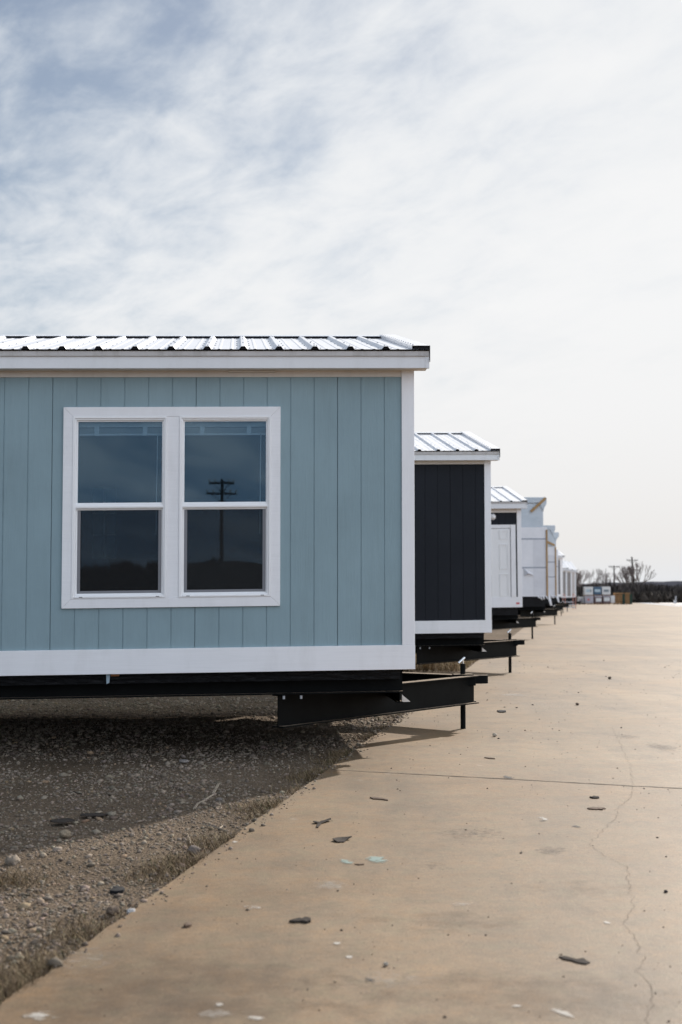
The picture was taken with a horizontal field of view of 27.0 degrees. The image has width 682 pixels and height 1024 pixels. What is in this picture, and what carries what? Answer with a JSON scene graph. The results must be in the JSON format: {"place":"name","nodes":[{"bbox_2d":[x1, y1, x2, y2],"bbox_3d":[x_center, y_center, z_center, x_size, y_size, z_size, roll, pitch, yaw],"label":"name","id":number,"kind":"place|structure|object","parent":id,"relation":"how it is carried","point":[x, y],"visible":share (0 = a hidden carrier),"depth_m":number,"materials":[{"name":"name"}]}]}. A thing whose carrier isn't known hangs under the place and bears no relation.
{"place":"outdoors","nodes":[
{"label":"outdoors","id":0,"kind":"place"},
{"bbox_2d":[0,615,539,1000],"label":"gravel lot","id":1,"kind":"structure","parent":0,"point":[501,634],"depth_m":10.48,"materials":[{"name":"grey gravel"}]},
{"bbox_2d":[5,855,20,864],"bbox_3d":[-1.751,1.860,7.585,0.082,0.064,0.076,-2,-4,33],"label":"stone","id":2,"kind":"object","parent":1,"relation":"on","point":[11,859],"visible":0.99,"depth_m":7.56,"materials":[{"name":"beige stone"}]},
{"bbox_2d":[50,818,74,822],"bbox_3d":[-1.763,1.950,8.995,0.150,0.009,0.140,3,-4,-43],"label":"rag","id":3,"kind":"object","parent":1,"relation":"on","point":[63,820],"visible":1,"depth_m":8.97,"materials":[{"name":"black fabric"}]},
{"bbox_2d":[59,829,70,837],"bbox_3d":[-1.642,1.915,8.457,0.066,0.054,0.071,3,-4,-43],"label":"stone","id":4,"kind":"object","parent":1,"relation":"on","point":[66,833],"visible":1,"depth_m":8.44,"materials":[{"name":"beige stone"}]},
{"bbox_2d":[80,813,107,815],"bbox_3d":[-1.605,1.964,9.235,0.180,0.009,0.114,0,-3,0],"label":"rag","id":5,"kind":"object","parent":1,"relation":"on","point":[92,814],"visible":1,"depth_m":9.21,"materials":[{"name":"black fabric"}]},
{"bbox_2d":[106,906,119,915],"bbox_3d":[-1.015,1.773,6.324,0.063,0.044,0.061,0,-3,0],"label":"stone","id":6,"kind":"object","parent":1,"relation":"on","point":[111,910],"visible":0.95,"depth_m":6.30,"materials":[{"name":"stone"}]},
{"bbox_2d":[110,886,124,892],"bbox_3d":[-1.081,1.826,6.885,0.069,0.016,0.112,0,-3,0],"label":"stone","id":7,"kind":"object","parent":1,"relation":"on","point":[117,889],"visible":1,"depth_m":6.85,"materials":[{"name":"grey stone"}]},
{"bbox_2d":[126,908,135,914],"bbox_3d":[-0.930,1.776,6.316,0.046,0.034,0.046,0,-3,0],"label":"stone","id":8,"kind":"object","parent":1,"relation":"on","point":[130,910],"visible":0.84,"depth_m":6.30,"materials":[{"name":"white stone"}]},
{"bbox_2d":[179,759,188,762],"bbox_3d":[-1.341,2.132,12.163,0.089,0.034,0.093,0,-3,0],"label":"stone","id":9,"kind":"object","parent":1,"relation":"on","point":[183,761],"visible":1,"depth_m":12.13,"materials":[{"name":"grey stone"}]},
{"bbox_2d":[187,845,199,854],"bbox_3d":[-0.807,1.852,7.788,0.067,0.054,0.071,-1,-3,16],"label":"stone","id":10,"kind":"object","parent":1,"relation":"on","point":[191,848],"visible":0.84,"depth_m":7.76,"materials":[{"name":"beige stone"}]},
{"bbox_2d":[0,713,403,1004],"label":"dry grass","id":11,"kind":"structure","parent":1,"relation":"on","point":[6,991],"depth_m":7.15,"materials":[{"name":"plant"}]},
{"bbox_2d":[193,783,219,808],"bbox_3d":[-0.938,2.014,10.114,0.062,0.012,1.260,0,-3,3],"label":"cord","id":12,"kind":"object","parent":1,"relation":"on","point":[214,791],"visible":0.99,"depth_m":10.06,"materials":[{"name":"grey"}]},
{"bbox_2d":[0,603,681,1023],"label":"concrete slab","id":13,"kind":"structure","parent":0,"point":[436,897],"depth_m":6.94,"materials":[{"name":"brown concrete"}]},
{"bbox_2d":[184,922,191,927],"bbox_3d":[-0.649,1.747,6.024,0.033,0.014,0.056,0,-3,0],"label":"leaf","id":14,"kind":"object","parent":13,"relation":"on","point":[187,924],"visible":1,"depth_m":6.01,"materials":[{"name":"brown plant"}]},
{"bbox_2d":[0,335,487,728],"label":"mobile home","id":15,"kind":"object","parent":13,"relation":"on","point":[205,515],"visible":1,"depth_m":12.23,"materials":[{"name":"teal wood"}]},
{"bbox_2d":[71,416,166,598],"bbox_3d":[-1.892,-0.038,12.176,0.796,1.561,0.145,0,-3,-4],"label":"window","id":16,"kind":"structure","parent":15,"relation":"in","point":[113,425],"depth_m":12.14,"materials":[{"name":"white plastic"}]},
{"bbox_2d":[179,416,270,597],"bbox_3d":[-0.997,-0.046,12.242,0.782,1.560,0.145,0,-3,-4],"label":"window","id":17,"kind":"structure","parent":15,"relation":"in","point":[261,424],"depth_m":12.20,"materials":[{"name":"white plastic"}]},
{"bbox_2d":[289,917,310,923],"bbox_3d":[-0.163,1.753,6.112,0.076,0.012,0.099,-3,-4,39],"label":"leaf","id":18,"kind":"object","parent":13,"relation":"on","point":[306,920],"visible":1,"depth_m":6.09,"materials":[{"name":"grey plant"}]},
{"bbox_2d":[313,818,330,827],"bbox_3d":[-0.134,1.899,8.700,0.086,0.015,0.310,-1,-3,17],"label":"bark scrap","id":19,"kind":"object","parent":13,"relation":"on","point":[319,823],"visible":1,"depth_m":8.71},
{"bbox_2d":[332,836,351,841],"bbox_3d":[0.002,1.863,8.116,0.090,0.020,0.163,-2,-4,25],"label":"leaf","id":20,"kind":"object","parent":13,"relation":"on","point":[340,839],"visible":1,"depth_m":8.11,"materials":[{"name":"grey plant"}]},
{"bbox_2d":[22,660,681,1021],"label":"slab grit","id":21,"kind":"object","parent":13,"relation":"on","point":[444,1016],"visible":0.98,"depth_m":7.70,"materials":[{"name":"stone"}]},
{"bbox_2d":[370,797,387,800],"bbox_3d":[0.262,1.961,9.733,0.179,0.009,0.067,-3,-5,44],"label":"stick","id":22,"kind":"object","parent":13,"relation":"on","point":[378,798],"visible":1,"depth_m":9.72,"materials":[{"name":"wood"}]},
{"bbox_2d":[414,431,524,672],"bbox_3d":[-2.583,0.679,24.827,11.730,4.287,5.518,0,-3,-5],"label":"mobile home","id":23,"kind":"object","parent":13,"relation":"on","point":[452,513],"visible":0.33,"depth_m":22.66,"materials":[{"name":"grey"}]},
{"bbox_2d":[491,486,540,638],"bbox_3d":[0.234,1.550,43.065,11.780,4.686,5.518,0,-3,-6],"label":"mobile home","id":24,"kind":"object","parent":13,"relation":"on","point":[508,504],"visible":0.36,"depth_m":40.94,"materials":[{"name":"grey"}]},
{"bbox_2d":[491,528,510,596],"bbox_3d":[4.399,1.506,40.891,1.004,2.091,0.024,0,-3,-5],"label":"door","id":25,"kind":"structure","parent":24,"relation":"in","point":[500,537],"depth_m":40.91,"materials":[{"name":"metal"}]},
{"bbox_2d":[518,497,560,623],"bbox_3d":[4.056,2.244,63.489,11.710,5.556,5.260,0,-3,-5],"label":"wrapped home","id":26,"kind":"object","parent":13,"relation":"on","point":[534,534],"visible":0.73,"depth_m":61.45,"materials":[{"name":"white plastic"}]},
{"bbox_2d":[543,525,564,615],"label":"wrapped home","id":27,"kind":"object","parent":13,"relation":"on","point":[552,586],"visible":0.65,"depth_m":85.93,"materials":[{"name":"white plastic"}]},
{"bbox_2d":[553,532,566,612],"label":"wrapped home","id":28,"kind":"object","parent":13,"relation":"on","point":[555,535],"visible":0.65,"depth_m":97.01,"materials":[{"name":"white plastic"}]},
{"bbox_2d":[557,550,570,611],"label":"mobile home","id":29,"kind":"object","parent":13,"relation":"on","point":[561,556],"visible":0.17,"depth_m":103.88,"materials":[{"name":"grey"}]},
{"bbox_2d":[561,560,571,606],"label":"mobile home","id":30,"kind":"object","parent":13,"relation":"on","point":[565,568],"visible":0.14,"depth_m":145.79,"materials":[{"name":"beige"}]},
{"bbox_2d":[564,561,577,604],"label":"mobile home","id":31,"kind":"object","parent":13,"relation":"on","point":[569,585],"visible":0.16,"depth_m":154.78,"materials":[{"name":"beige"}]},
{"bbox_2d":[559,956,589,964],"bbox_3d":[0.902,1.720,5.471,0.066,0.006,0.144,3,-4,-41],"label":"rubber scrap","id":32,"kind":"object","parent":13,"relation":"on","point":[582,961],"visible":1,"depth_m":5.46,"materials":[{"name":"black rubber"}]},
{"bbox_2d":[568,562,581,604],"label":"mobile home","id":33,"kind":"object","parent":13,"relation":"on","point":[574,571],"visible":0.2,"depth_m":163.78,"materials":[{"name":"beige"}]},
{"bbox_2d":[577,597,583,603],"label":"bagged bale","id":34,"kind":"object","parent":13,"relation":"on","point":[580,599],"visible":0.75,"depth_m":178.49,"materials":[{"name":"white plastic"}]},
{"bbox_2d":[583,596,592,603],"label":"wrapped pallet","id":35,"kind":"object","parent":13,"relation":"on","point":[588,599],"visible":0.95,"depth_m":177.49,"materials":[{"name":"white plastic"}]},
{"bbox_2d":[583,587,592,595],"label":"stacked crate","id":36,"kind":"object","parent":35,"relation":"on","point":[587,591],"visible":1,"depth_m":177.74,"materials":[{"name":"white plastic"}]},
{"bbox_2d":[587,807,605,809],"bbox_3d":[1.672,1.937,9.301,0.111,0.008,0.105,-2,-4,34],"label":"leaf","id":37,"kind":"object","parent":13,"relation":"on","point":[596,808],"visible":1,"depth_m":9.27,"materials":[{"name":"beige plant"}]},
{"bbox_2d":[593,595,601,603],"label":"carton pallet","id":38,"kind":"object","parent":13,"relation":"on","point":[597,599],"visible":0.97,"depth_m":177.49,"materials":[{"name":"white cardboard"}]},
{"bbox_2d":[593,587,600,595],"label":"stacked crate","id":39,"kind":"object","parent":38,"relation":"on","point":[596,590],"visible":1,"depth_m":177.74,"materials":[{"name":"blue plastic"}]},
{"bbox_2d":[602,595,610,603],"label":"carton pallet","id":40,"kind":"object","parent":13,"relation":"on","point":[606,599],"visible":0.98,"depth_m":177.48,"materials":[{"name":"white cardboard"}]},
{"bbox_2d":[601,587,609,595],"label":"stacked crate","id":41,"kind":"object","parent":40,"relation":"on","point":[605,590],"visible":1,"depth_m":177.75,"materials":[{"name":"white plastic"}]},
{"bbox_2d":[610,596,614,603],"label":"bagged bale","id":42,"kind":"object","parent":13,"relation":"on","point":[612,599],"visible":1,"depth_m":177.49,"materials":[{"name":"white plastic"}]},
{"bbox_2d":[613,593,622,603],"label":"lumber stack","id":43,"kind":"object","parent":13,"relation":"on","point":[617,597],"visible":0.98,"depth_m":177.53,"materials":[{"name":"brown wood"}]},
{"bbox_2d":[622,593,631,603],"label":"lumber stack","id":44,"kind":"object","parent":13,"relation":"on","point":[626,598],"visible":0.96,"depth_m":177.49,"materials":[{"name":"brown wood"}]},
{"bbox_2d":[0,0,681,583],"label":"sky","id":45,"kind":"structure","parent":0,"point":[494,186],"materials":[{"name":"white"}]},
{"bbox_2d":[403,654,477,671],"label":"dry grass","id":46,"kind":"structure","parent":0,"point":[452,666],"depth_m":26.39,"materials":[{"name":"plant"}]},
{"bbox_2d":[562,594,575,608],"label":"porch steps","id":47,"kind":"structure","parent":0,"point":[570,602],"depth_m":123.10,"materials":[{"name":"paint"}]},
{"bbox_2d":[578,581,681,602],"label":"scrub wood","id":48,"kind":"object","parent":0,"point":[649,593],"visible":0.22,"depth_m":225.75,"materials":[{"name":"brown plant"}]},
{"bbox_2d":[582,581,681,585],"bbox_3d":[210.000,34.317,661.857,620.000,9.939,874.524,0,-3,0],"label":"hills","id":49,"kind":"structure","parent":0,"point":[670,583],"depth_m":925.77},
{"label":"ground","id":50,"kind":"structure","parent":0,"visible":0},
{"bbox_2d":[576,569,589,600],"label":"bare tree","id":51,"kind":"object","parent":50,"relation":"on","point":[578,574],"visible":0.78,"depth_m":204.71,"materials":[{"name":"grey plant"}]},
{"bbox_2d":[583,568,608,586],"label":"bare tree","id":52,"kind":"object","parent":50,"relation":"on","point":[605,578],"visible":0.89,"depth_m":231.69,"materials":[{"name":"grey plant"}]},
{"bbox_2d":[594,573,617,583],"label":"bare tree","id":53,"kind":"object","parent":50,"relation":"on","point":[614,580],"visible":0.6,"depth_m":284.27,"materials":[{"name":"grey plant"}]},
{"bbox_2d":[609,565,619,583],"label":"utility pole","id":54,"kind":"object","parent":50,"relation":"on","point":[613,568],"visible":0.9,"depth_m":299.60,"materials":[{"name":"brown wood"}]},
{"bbox_2d":[627,557,637,582],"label":"utility pole","id":55,"kind":"object","parent":50,"relation":"on","point":[631,560],"visible":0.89,"depth_m":279.65,"materials":[{"name":"brown wood"}]},
{"bbox_2d":[610,562,655,584],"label":"bare tree","id":56,"kind":"object","parent":50,"relation":"on","point":[628,571],"visible":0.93,"depth_m":261.15,"materials":[{"name":"grey plant"}]}
]}

